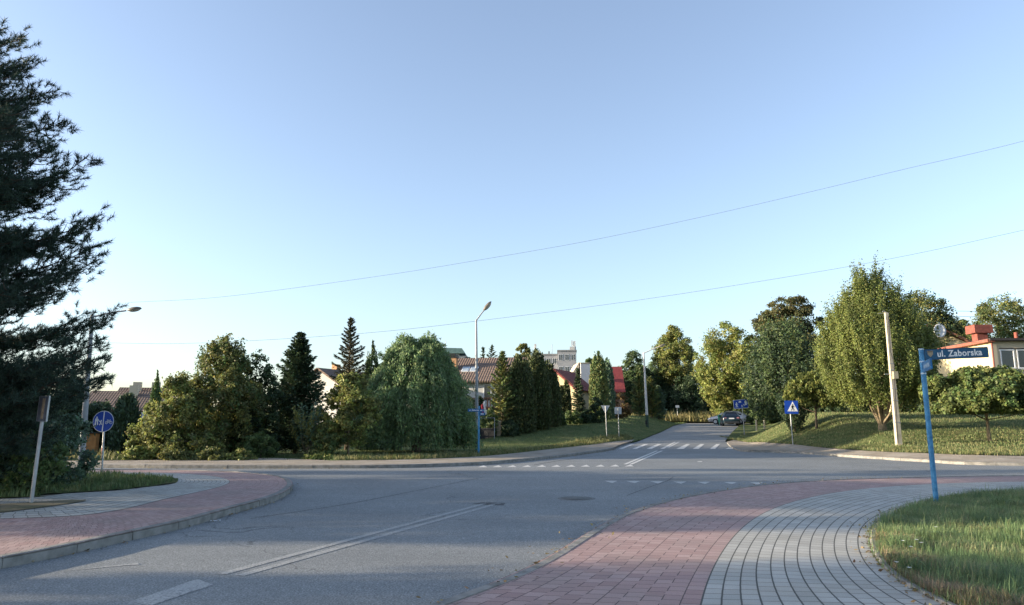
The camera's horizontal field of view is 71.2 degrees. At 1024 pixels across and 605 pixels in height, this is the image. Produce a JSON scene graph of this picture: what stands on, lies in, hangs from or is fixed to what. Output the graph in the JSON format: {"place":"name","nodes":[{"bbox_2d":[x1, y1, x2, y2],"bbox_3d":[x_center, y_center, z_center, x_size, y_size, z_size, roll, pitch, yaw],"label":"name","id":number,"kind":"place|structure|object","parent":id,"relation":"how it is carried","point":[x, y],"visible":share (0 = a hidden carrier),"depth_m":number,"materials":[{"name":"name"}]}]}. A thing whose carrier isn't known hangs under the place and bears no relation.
{"place":"outdoors","nodes":[
{"label":"outdoors","id":0,"kind":"place"},
{"bbox_2d":[0,447,135,459],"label":"verge","id":1,"kind":"structure","parent":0,"point":[110,458],"depth_m":28.92,"materials":[{"name":"green plant"}]},
{"bbox_2d":[52,375,105,452],"bbox_3d":[-20.695,5.278,33.546,2.833,3.991,2.655,1,-10,-8],"label":"garden tree","id":2,"kind":"object","parent":1,"relation":"on","point":[93,411],"visible":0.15,"depth_m":33.35,"materials":[{"name":"green plant"}]},
{"bbox_2d":[78,398,113,452],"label":"garden tree","id":3,"kind":"object","parent":1,"relation":"on","point":[107,405],"visible":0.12,"depth_m":35.02,"materials":[{"name":"green plant"}]},
{"bbox_2d":[106,392,141,453],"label":"columnar conifer","id":4,"kind":"object","parent":1,"relation":"on","point":[126,412],"visible":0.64,"depth_m":34.05,"materials":[{"name":"green plant"}]},
{"bbox_2d":[121,445,151,459],"bbox_3d":[-15.357,6.164,29.318,1.040,0.623,1.061,1,-10,-8],"label":"shrub","id":5,"kind":"object","parent":1,"relation":"on","point":[142,451],"visible":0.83,"depth_m":29.16,"materials":[{"name":"green plant"}]},
{"bbox_2d":[0,468,177,497],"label":"verge","id":6,"kind":"structure","parent":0,"point":[175,480],"depth_m":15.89,"materials":[{"name":"green plant"}]},
{"bbox_2d":[1,430,71,493],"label":"shrub","id":7,"kind":"object","parent":6,"relation":"on","point":[46,467],"visible":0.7,"depth_m":14.97,"materials":[{"name":"green plant"}]},
{"bbox_2d":[0,360,72,487],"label":"shrub","id":8,"kind":"object","parent":6,"relation":"on","point":[2,460],"visible":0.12,"depth_m":15.91,"materials":[{"name":"green plant"}]},
{"bbox_2d":[0,393,102,485],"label":"shrub","id":9,"kind":"object","parent":6,"relation":"on","point":[72,421],"visible":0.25,"depth_m":17.23,"materials":[{"name":"green plant"}]},
{"bbox_2d":[93,411,113,472],"bbox_3d":[-12.060,4.147,21.016,0.617,1.898,0.089,0,-10,0],"label":"path sign","id":10,"kind":"object","parent":6,"relation":"on","point":[103,421],"visible":0.96,"depth_m":21.07,"materials":[{"name":"metal"}]},
{"bbox_2d":[77,307,141,468],"bbox_3d":[-11.787,2.583,20.893,1.501,4.984,0.198,0,-10,0],"label":"street lamp","id":11,"kind":"object","parent":6,"relation":"on","point":[85,406],"visible":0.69,"depth_m":20.79,"materials":[{"name":"grey metal"}]},
{"bbox_2d":[94,230,1021,343],"bbox_3d":[1.710,-0.650,18.952,29.264,2.980,0.461,-2,-10,12],"label":"overhead wire","id":12,"kind":"object","parent":11,"relation":"attached to","point":[560,310],"visible":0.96,"depth_m":19.15,"materials":[{"name":"black metal"}]},
{"bbox_2d":[0,472,229,518],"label":"grey pavement","id":13,"kind":"structure","parent":0,"point":[105,501],"depth_m":14.08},
{"bbox_2d":[0,499,85,511],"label":"dirt strip","id":14,"kind":"object","parent":13,"relation":"on","point":[13,506],"visible":1,"depth_m":12.92,"materials":[{"name":"brown soil"}]},
{"bbox_2d":[29,396,50,502],"bbox_3d":[-8.807,2.783,13.352,0.472,2.072,0.104,-7,-12,37],"label":"traffic sign","id":15,"kind":"object","parent":14,"relation":"on","point":[43,409],"visible":0.94,"depth_m":13.39,"materials":[{"name":"metal"}]},
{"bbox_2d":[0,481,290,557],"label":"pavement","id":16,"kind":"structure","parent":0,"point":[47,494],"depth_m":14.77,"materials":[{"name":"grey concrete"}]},
{"bbox_2d":[0,470,292,557],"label":"red pavement","id":17,"kind":"structure","parent":0,"point":[19,534],"depth_m":11.41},
{"bbox_2d":[68,440,632,465],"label":"path","id":18,"kind":"structure","parent":0,"point":[285,461],"depth_m":28.54,"materials":[{"name":"grey concrete"}]},
{"bbox_2d":[155,445,196,460],"bbox_3d":[-13.753,6.146,29.299,1.834,0.652,1.804,1,-10,-6],"label":"shrub","id":19,"kind":"object","parent":18,"relation":"on","point":[180,453],"visible":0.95,"depth_m":28.79,"materials":[{"name":"green plant"}]},
{"bbox_2d":[189,446,228,460],"bbox_3d":[-12.280,6.148,29.190,1.777,0.616,1.709,2,-10,-11],"label":"shrub","id":20,"kind":"object","parent":18,"relation":"on","point":[213,454],"visible":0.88,"depth_m":28.89,"materials":[{"name":"green plant"}]},
{"bbox_2d":[220,447,257,459],"bbox_3d":[-11.167,6.204,29.290,1.419,0.533,1.332,-3,-10,16],"label":"shrub","id":21,"kind":"object","parent":18,"relation":"on","point":[240,454],"visible":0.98,"depth_m":29.07,"materials":[{"name":"green plant"}]},
{"bbox_2d":[78,416,687,459],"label":"lawn","id":22,"kind":"structure","parent":0,"point":[577,432],"depth_m":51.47,"materials":[{"name":"green plant"}]},
{"bbox_2d":[89,385,150,422],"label":"row house","id":23,"kind":"structure","parent":22,"relation":"on","point":[112,397],"depth_m":73.16,"materials":[{"name":"brown tile"}]},
{"bbox_2d":[149,370,161,403],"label":"cypress tree","id":24,"kind":"object","parent":22,"relation":"on","point":[155,391],"visible":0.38,"depth_m":61.41,"materials":[{"name":"green plant"}]},
{"bbox_2d":[117,369,225,459],"bbox_3d":[-14.539,4.909,31.248,4.282,3.959,4.132,0,-10,-1],"label":"bushy tree","id":25,"kind":"object","parent":22,"relation":"on","point":[179,394],"visible":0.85,"depth_m":30.61,"materials":[{"name":"green plant"}]},
{"bbox_2d":[176,332,269,452],"bbox_3d":[-13.664,4.311,33.673,4.504,5.941,4.638,0,-10,0],"label":"olive toned tree","id":26,"kind":"object","parent":22,"relation":"on","point":[225,379],"visible":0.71,"depth_m":32.83,"materials":[{"name":"green plant"}]},
{"bbox_2d":[225,349,285,453],"bbox_3d":[-12.428,4.834,34.645,2.817,5.230,2.797,-1,-10,5],"label":"dark bushy tree","id":27,"kind":"object","parent":22,"relation":"on","point":[272,395],"visible":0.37,"depth_m":34.58,"materials":[{"name":"green plant"}]},
{"bbox_2d":[240,430,279,457],"bbox_3d":[-11.055,6.260,31.279,1.603,1.305,1.531,7,-12,-36],"label":"shrub","id":28,"kind":"object","parent":22,"relation":"on","point":[255,444],"visible":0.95,"depth_m":31.03,"materials":[{"name":"green plant"}]},
{"bbox_2d":[266,331,328,453],"bbox_3d":[-10.977,4.589,36.766,3.656,6.315,3.644,0,-10,0],"label":"conifer","id":29,"kind":"object","parent":22,"relation":"on","point":[299,378],"visible":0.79,"depth_m":36.26,"materials":[{"name":"green plant"}]},
{"bbox_2d":[284,393,328,454],"bbox_3d":[-9.256,5.613,32.556,1.939,3.002,2.094,0,-10,0],"label":"feathery shrub","id":30,"kind":"object","parent":22,"relation":"on","point":[306,430],"visible":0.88,"depth_m":32.20,"materials":[{"name":"green plant"}]},
{"bbox_2d":[306,424,346,455],"bbox_3d":[-8.186,6.155,31.506,1.731,1.586,1.494,-2,-10,14],"label":"shrub","id":31,"kind":"object","parent":22,"relation":"on","point":[319,443],"visible":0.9,"depth_m":31.18,"materials":[{"name":"green plant"}]},
{"bbox_2d":[313,364,370,421],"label":"white house","id":32,"kind":"structure","parent":22,"relation":"on","point":[325,373],"depth_m":65.72,"materials":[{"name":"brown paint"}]},
{"bbox_2d":[329,317,367,449],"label":"spruce tree","id":33,"kind":"object","parent":22,"relation":"on","point":[350,350],"visible":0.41,"depth_m":40.95,"materials":[{"name":"green plant"}]},
{"bbox_2d":[314,372,383,453],"bbox_3d":[-7.367,5.110,32.516,2.922,3.982,3.065,-1,-10,7],"label":"maple","id":34,"kind":"object","parent":22,"relation":"on","point":[349,392],"visible":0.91,"depth_m":32.21,"materials":[{"name":"green plant"}]},
{"bbox_2d":[358,339,378,449],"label":"cypress tree","id":35,"kind":"object","parent":22,"relation":"on","point":[371,361],"visible":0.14,"depth_m":41.79,"materials":[{"name":"green plant"}]},
{"bbox_2d":[350,329,482,451],"bbox_3d":[-5.114,4.769,38.229,7.230,6.545,7.056,0,-10,0],"label":"willow tree","id":36,"kind":"object","parent":22,"relation":"on","point":[413,380],"visible":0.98,"depth_m":36.47,"materials":[{"name":"green plant"}]},
{"bbox_2d":[475,301,490,449],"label":"street lamp","id":37,"kind":"object","parent":22,"relation":"on","point":[487,305],"visible":0.77,"depth_m":40.87,"materials":[{"name":"grey metal"}]},
{"bbox_2d":[480,409,499,435],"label":"garden shrub","id":38,"kind":"object","parent":22,"relation":"on","point":[484,419],"visible":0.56,"depth_m":51.06,"materials":[{"name":"green plant"}]},
{"bbox_2d":[449,354,533,413],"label":"long house","id":39,"kind":"structure","parent":22,"relation":"on","point":[487,367],"depth_m":73.98,"materials":[{"name":"brown tile"}]},
{"bbox_2d":[484,350,520,428],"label":"young spruce","id":40,"kind":"object","parent":22,"relation":"on","point":[499,391],"visible":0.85,"depth_m":52.41,"materials":[{"name":"green plant"}]},
{"bbox_2d":[500,419,520,435],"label":"garden shrub","id":41,"kind":"object","parent":22,"relation":"on","point":[511,427],"visible":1,"depth_m":50.67,"materials":[{"name":"green plant"}]},
{"bbox_2d":[504,354,536,432],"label":"thuja tree","id":42,"kind":"object","parent":22,"relation":"on","point":[524,410],"visible":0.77,"depth_m":52.81,"materials":[{"name":"green plant"}]},
{"bbox_2d":[523,348,553,429],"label":"thuja tree","id":43,"kind":"object","parent":22,"relation":"on","point":[542,386],"visible":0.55,"depth_m":54.89,"materials":[{"name":"green plant"}]},
{"bbox_2d":[538,360,561,426],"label":"thuja tree","id":44,"kind":"object","parent":22,"relation":"on","point":[556,397],"visible":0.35,"depth_m":57.01,"materials":[{"name":"green plant"}]},
{"bbox_2d":[563,379,572,422],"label":"thuja tree","id":45,"kind":"object","parent":22,"relation":"on","point":[567,399],"visible":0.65,"depth_m":61.25,"materials":[{"name":"green plant"}]},
{"bbox_2d":[565,409,582,423],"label":"garden shrub","id":46,"kind":"object","parent":22,"relation":"on","point":[573,417],"visible":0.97,"depth_m":58.92,"materials":[{"name":"green plant"}]},
{"bbox_2d":[571,368,585,412],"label":"young spruce","id":47,"kind":"object","parent":22,"relation":"on","point":[578,404],"visible":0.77,"depth_m":62.45,"materials":[{"name":"green plant"}]},
{"bbox_2d":[589,397,607,422],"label":"garden shrub","id":48,"kind":"object","parent":22,"relation":"on","point":[595,406],"visible":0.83,"depth_m":61.05,"materials":[{"name":"green plant"}]},
{"bbox_2d":[588,351,609,419],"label":"thuja tree","id":49,"kind":"object","parent":22,"relation":"on","point":[598,387],"visible":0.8,"depth_m":65.17,"materials":[{"name":"green plant"}]},
{"bbox_2d":[600,357,615,418],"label":"thuja tree","id":50,"kind":"object","parent":22,"relation":"on","point":[611,384],"visible":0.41,"depth_m":68.14,"materials":[{"name":"green plant"}]},
{"bbox_2d":[615,392,633,418],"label":"garden shrub","id":51,"kind":"object","parent":22,"relation":"on","point":[627,409],"visible":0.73,"depth_m":69.11,"materials":[{"name":"green plant"}]},
{"bbox_2d":[629,372,648,415],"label":"garden conifer","id":52,"kind":"object","parent":22,"relation":"on","point":[638,396],"visible":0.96,"depth_m":77.25,"materials":[{"name":"green plant"}]},
{"bbox_2d":[643,376,663,417],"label":"garden conifer","id":53,"kind":"object","parent":22,"relation":"on","point":[651,393],"visible":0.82,"depth_m":78.07,"materials":[{"name":"green plant"}]},
{"bbox_2d":[643,344,664,427],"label":"street lamp","id":54,"kind":"object","parent":22,"relation":"on","point":[646,407],"visible":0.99,"depth_m":65.67,"materials":[{"name":"grey metal"}]},
{"bbox_2d":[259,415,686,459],"bbox_3d":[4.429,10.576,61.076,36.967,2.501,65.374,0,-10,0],"label":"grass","id":55,"kind":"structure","parent":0,"point":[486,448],"depth_m":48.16,"materials":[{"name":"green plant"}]},
{"bbox_2d":[0,442,1023,604],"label":"road","id":56,"kind":"structure","parent":0,"point":[435,562],"depth_m":10.93,"materials":[{"name":"grey asphalt"}]},
{"bbox_2d":[58,563,212,604],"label":"lane marking","id":57,"kind":"object","parent":56,"relation":"on","point":[176,591],"visible":1,"depth_m":6.80,"materials":[{"name":"paint"}]},
{"bbox_2d":[0,469,292,568],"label":"kerb","id":58,"kind":"structure","parent":56,"relation":"on","point":[31,556],"depth_m":9.91,"materials":[{"name":"concrete"}]},
{"bbox_2d":[66,442,630,467],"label":"kerb","id":59,"kind":"structure","parent":56,"relation":"on","point":[351,466],"depth_m":25.48,"materials":[{"name":"concrete"}]},
{"bbox_2d":[218,502,500,575],"bbox_3d":[-1.685,3.462,10.989,0.360,0.003,7.360,-4,-10,21],"label":"line","id":60,"kind":"object","parent":56,"relation":"on","point":[306,556],"visible":1,"depth_m":9.47,"materials":[{"name":"paint"}]},
{"bbox_2d":[430,475,1023,604],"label":"kerb","id":61,"kind":"structure","parent":56,"relation":"on","point":[450,600],"depth_m":8.68,"materials":[{"name":"concrete"}]},
{"bbox_2d":[727,442,1023,465],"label":"kerb","id":62,"kind":"structure","parent":56,"relation":"on","point":[918,460],"depth_m":30.55,"materials":[{"name":"concrete"}]},
{"bbox_2d":[0,0,1023,406],"label":"sky","id":63,"kind":"structure","parent":0,"point":[247,147],"materials":[{"name":"blue"}]},
{"bbox_2d":[274,421,827,447],"bbox_3d":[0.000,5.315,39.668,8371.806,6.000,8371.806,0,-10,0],"label":"ground","id":64,"kind":"structure","parent":0,"point":[684,423],"depth_m":67.27,"materials":[{"name":"green plant"}]},
{"bbox_2d":[0,17,129,458],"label":"pine tree","id":65,"kind":"object","parent":64,"relation":"on","point":[22,388],"visible":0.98,"depth_m":14.20,"materials":[{"name":"green plant"}]},
{"bbox_2d":[534,340,576,370],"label":"apartment block","id":66,"kind":"structure","parent":64,"relation":"on","point":[565,360],"depth_m":168.68,"materials":[{"name":"white concrete"}]},
{"bbox_2d":[570,363,589,383],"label":"modern house","id":67,"kind":"structure","parent":64,"relation":"on","point":[584,368],"depth_m":111.56,"materials":[{"name":"white paint"}]},
{"bbox_2d":[689,321,758,414],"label":"horse chestnut","id":68,"kind":"object","parent":64,"relation":"on","point":[721,392],"visible":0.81,"depth_m":82.71,"materials":[{"name":"green plant"}]},
{"bbox_2d":[869,495,960,604],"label":"pavement edging","id":69,"kind":"object","parent":64,"relation":"on","point":[939,599],"visible":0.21,"depth_m":6.73,"materials":[{"name":"concrete"}]},
{"bbox_2d":[128,141,1021,302],"bbox_3d":[2.445,-2.458,19.134,28.541,4.067,0.413,-2,-10,12],"label":"overhead wire","id":70,"kind":"object","parent":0,"point":[595,239],"visible":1,"depth_m":19.24,"materials":[{"name":"black metal"}]},
{"bbox_2d":[637,423,748,441],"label":"side road","id":71,"kind":"structure","parent":0,"point":[698,432],"depth_m":60.30,"materials":[{"name":"grey asphalt"}]},
{"bbox_2d":[719,412,740,425],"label":"parked car","id":72,"kind":"object","parent":71,"relation":"on","point":[729,417],"visible":0.93,"depth_m":72.29,"materials":[{"name":"grey paint"}]},
{"bbox_2d":[448,476,1023,604],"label":"red pavement","id":73,"kind":"structure","parent":0,"point":[668,553],"depth_m":8.24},
{"bbox_2d":[700,482,1023,604],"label":"grey pavement","id":74,"kind":"structure","parent":0,"point":[801,552],"depth_m":8.00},
{"bbox_2d":[850,490,998,604],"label":"leaf litter","id":75,"kind":"object","parent":74,"relation":"on","point":[914,589],"visible":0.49,"depth_m":7.65,"materials":[{"name":"brown plant"}]},
{"bbox_2d":[719,411,1023,455],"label":"grass bank","id":76,"kind":"structure","parent":0,"point":[739,430],"depth_m":39.17,"materials":[{"name":"green plant"}]},
{"bbox_2d":[742,381,780,424],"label":"wood tree","id":77,"kind":"object","parent":76,"relation":"on","point":[751,418],"visible":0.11,"depth_m":72.31,"materials":[{"name":"green plant"}]},
{"bbox_2d":[735,306,818,420],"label":"hornbeam tree","id":78,"kind":"object","parent":76,"relation":"on","point":[791,354],"visible":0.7,"depth_m":55.70,"materials":[{"name":"green plant"}]},
{"bbox_2d":[751,294,826,372],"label":"larch tree","id":79,"kind":"object","parent":76,"relation":"on","point":[802,310],"visible":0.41,"depth_m":77.38,"materials":[{"name":"green plant"}]},
{"bbox_2d":[775,391,811,433],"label":"stemmed shrub","id":80,"kind":"object","parent":76,"relation":"on","point":[800,416],"visible":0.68,"depth_m":43.69,"materials":[{"name":"green plant"}]},
{"bbox_2d":[782,370,845,428],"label":"umbrella tree","id":81,"kind":"object","parent":76,"relation":"on","point":[807,389],"visible":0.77,"depth_m":42.25,"materials":[{"name":"green plant"}]},
{"bbox_2d":[809,380,882,413],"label":"hedge","id":82,"kind":"object","parent":76,"relation":"on","point":[834,409],"visible":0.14,"depth_m":50.08,"materials":[{"name":"green plant"}]},
{"bbox_2d":[810,250,945,430],"bbox_3d":[19.857,2.096,39.133,7.171,9.967,5.239,0,-10,0],"label":"hornbeam tree","id":83,"kind":"object","parent":76,"relation":"on","point":[851,354],"visible":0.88,"depth_m":38.05,"materials":[{"name":"green plant"}]},
{"bbox_2d":[882,311,902,445],"bbox_3d":[18.636,3.760,35.117,0.570,6.811,0.346,-1,-10,0],"label":"concrete pole","id":84,"kind":"object","parent":76,"relation":"on","point":[893,375],"visible":0.98,"depth_m":35.00,"materials":[{"name":"concrete"}]},
{"bbox_2d":[882,323,971,411],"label":"tiled house","id":85,"kind":"structure","parent":76,"relation":"on","point":[959,339],"depth_m":59.85,"materials":[{"name":"red tile"}]},
{"bbox_2d":[900,287,970,348],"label":"tree","id":86,"kind":"object","parent":76,"relation":"on","point":[946,320],"visible":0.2,"depth_m":61.12,"materials":[{"name":"green plant"}]},
{"bbox_2d":[916,364,1023,440],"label":"umbrella tree","id":87,"kind":"object","parent":76,"relation":"on","point":[984,390],"visible":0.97,"depth_m":33.93,"materials":[{"name":"green plant"}]},
{"bbox_2d":[937,324,1023,376],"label":"flat house","id":88,"kind":"structure","parent":76,"relation":"on","point":[1007,351],"depth_m":50.60,"materials":[{"name":"paint"}]},
{"bbox_2d":[999,349,1016,368],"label":"window","id":89,"kind":"structure","parent":88,"relation":"in","point":[1007,356],"depth_m":49.98,"materials":[{"name":"white glass"}]},
{"bbox_2d":[967,292,1023,339],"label":"tree","id":90,"kind":"object","parent":76,"relation":"on","point":[984,313],"visible":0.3,"depth_m":65.77,"materials":[{"name":"green plant"}]},
{"bbox_2d":[727,440,1023,462],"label":"pavement","id":91,"kind":"structure","parent":0,"point":[810,449],"depth_m":32.97,"materials":[{"name":"grey concrete"}]},
{"bbox_2d":[784,401,797,444],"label":"crossing sign","id":92,"kind":"object","parent":91,"relation":"on","point":[791,407],"visible":0.93,"depth_m":41.41,"materials":[{"name":"metal"}]},
{"bbox_2d":[859,483,1023,604],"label":"verge","id":93,"kind":"structure","parent":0,"point":[975,550],"depth_m":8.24,"materials":[{"name":"green plant"}]},
{"bbox_2d":[857,488,1001,604],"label":"grass fringe","id":94,"kind":"object","parent":93,"relation":"on","point":[873,553],"depth_m":7.86,"materials":[{"name":"green plant"}]},
{"bbox_2d":[866,529,1023,604],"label":"dry grass","id":95,"kind":"structure","parent":93,"relation":"on","point":[1001,597],"depth_m":6.20,"materials":[{"name":"plant"}]},
{"bbox_2d":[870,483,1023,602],"bbox_3d":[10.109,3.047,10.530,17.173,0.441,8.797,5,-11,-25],"label":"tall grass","id":96,"kind":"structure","parent":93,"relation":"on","point":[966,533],"depth_m":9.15,"materials":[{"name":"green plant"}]},
{"bbox_2d":[918,347,988,501],"bbox_3d":[8.018,2.298,13.137,1.573,2.975,0.769,4,-10,-22],"label":"street sign","id":97,"kind":"object","parent":93,"relation":"on","point":[930,355],"visible":0.99,"depth_m":13.41,"materials":[{"name":"blue metal"}]},
{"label":"verge","id":98,"kind":"structure","parent":0,"visible":0},
{"bbox_2d":[553,365,589,411],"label":"gable house","id":99,"kind":"structure","parent":98,"relation":"on","point":[564,375],"depth_m":101.54,"materials":[{"name":"red tile"}]},
{"bbox_2d":[611,367,625,413],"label":"red roof house","id":100,"kind":"structure","parent":98,"relation":"on","point":[619,380],"depth_m":97.46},
{"bbox_2d":[620,349,651,410],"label":"tree","id":101,"kind":"object","parent":98,"relation":"on","point":[630,372],"visible":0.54,"depth_m":104.65,"materials":[{"name":"green plant"}]},
{"bbox_2d":[571,409,719,421],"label":"hedge","id":102,"kind":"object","parent":98,"relation":"on","point":[699,416],"depth_m":93.35,"materials":[{"name":"green plant"}]},
{"bbox_2d":[642,371,673,410],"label":"tree","id":103,"kind":"object","parent":98,"relation":"on","point":[660,381],"visible":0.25,"depth_m":106.00,"materials":[{"name":"green plant"}]},
{"bbox_2d":[650,324,695,410],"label":"tree","id":104,"kind":"object","parent":98,"relation":"on","point":[674,352],"visible":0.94,"depth_m":104.91,"materials":[{"name":"green plant"}]},
{"bbox_2d":[667,368,710,413],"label":"tree","id":105,"kind":"object","parent":98,"relation":"on","point":[686,391],"visible":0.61,"depth_m":101.63,"materials":[{"name":"green plant"}]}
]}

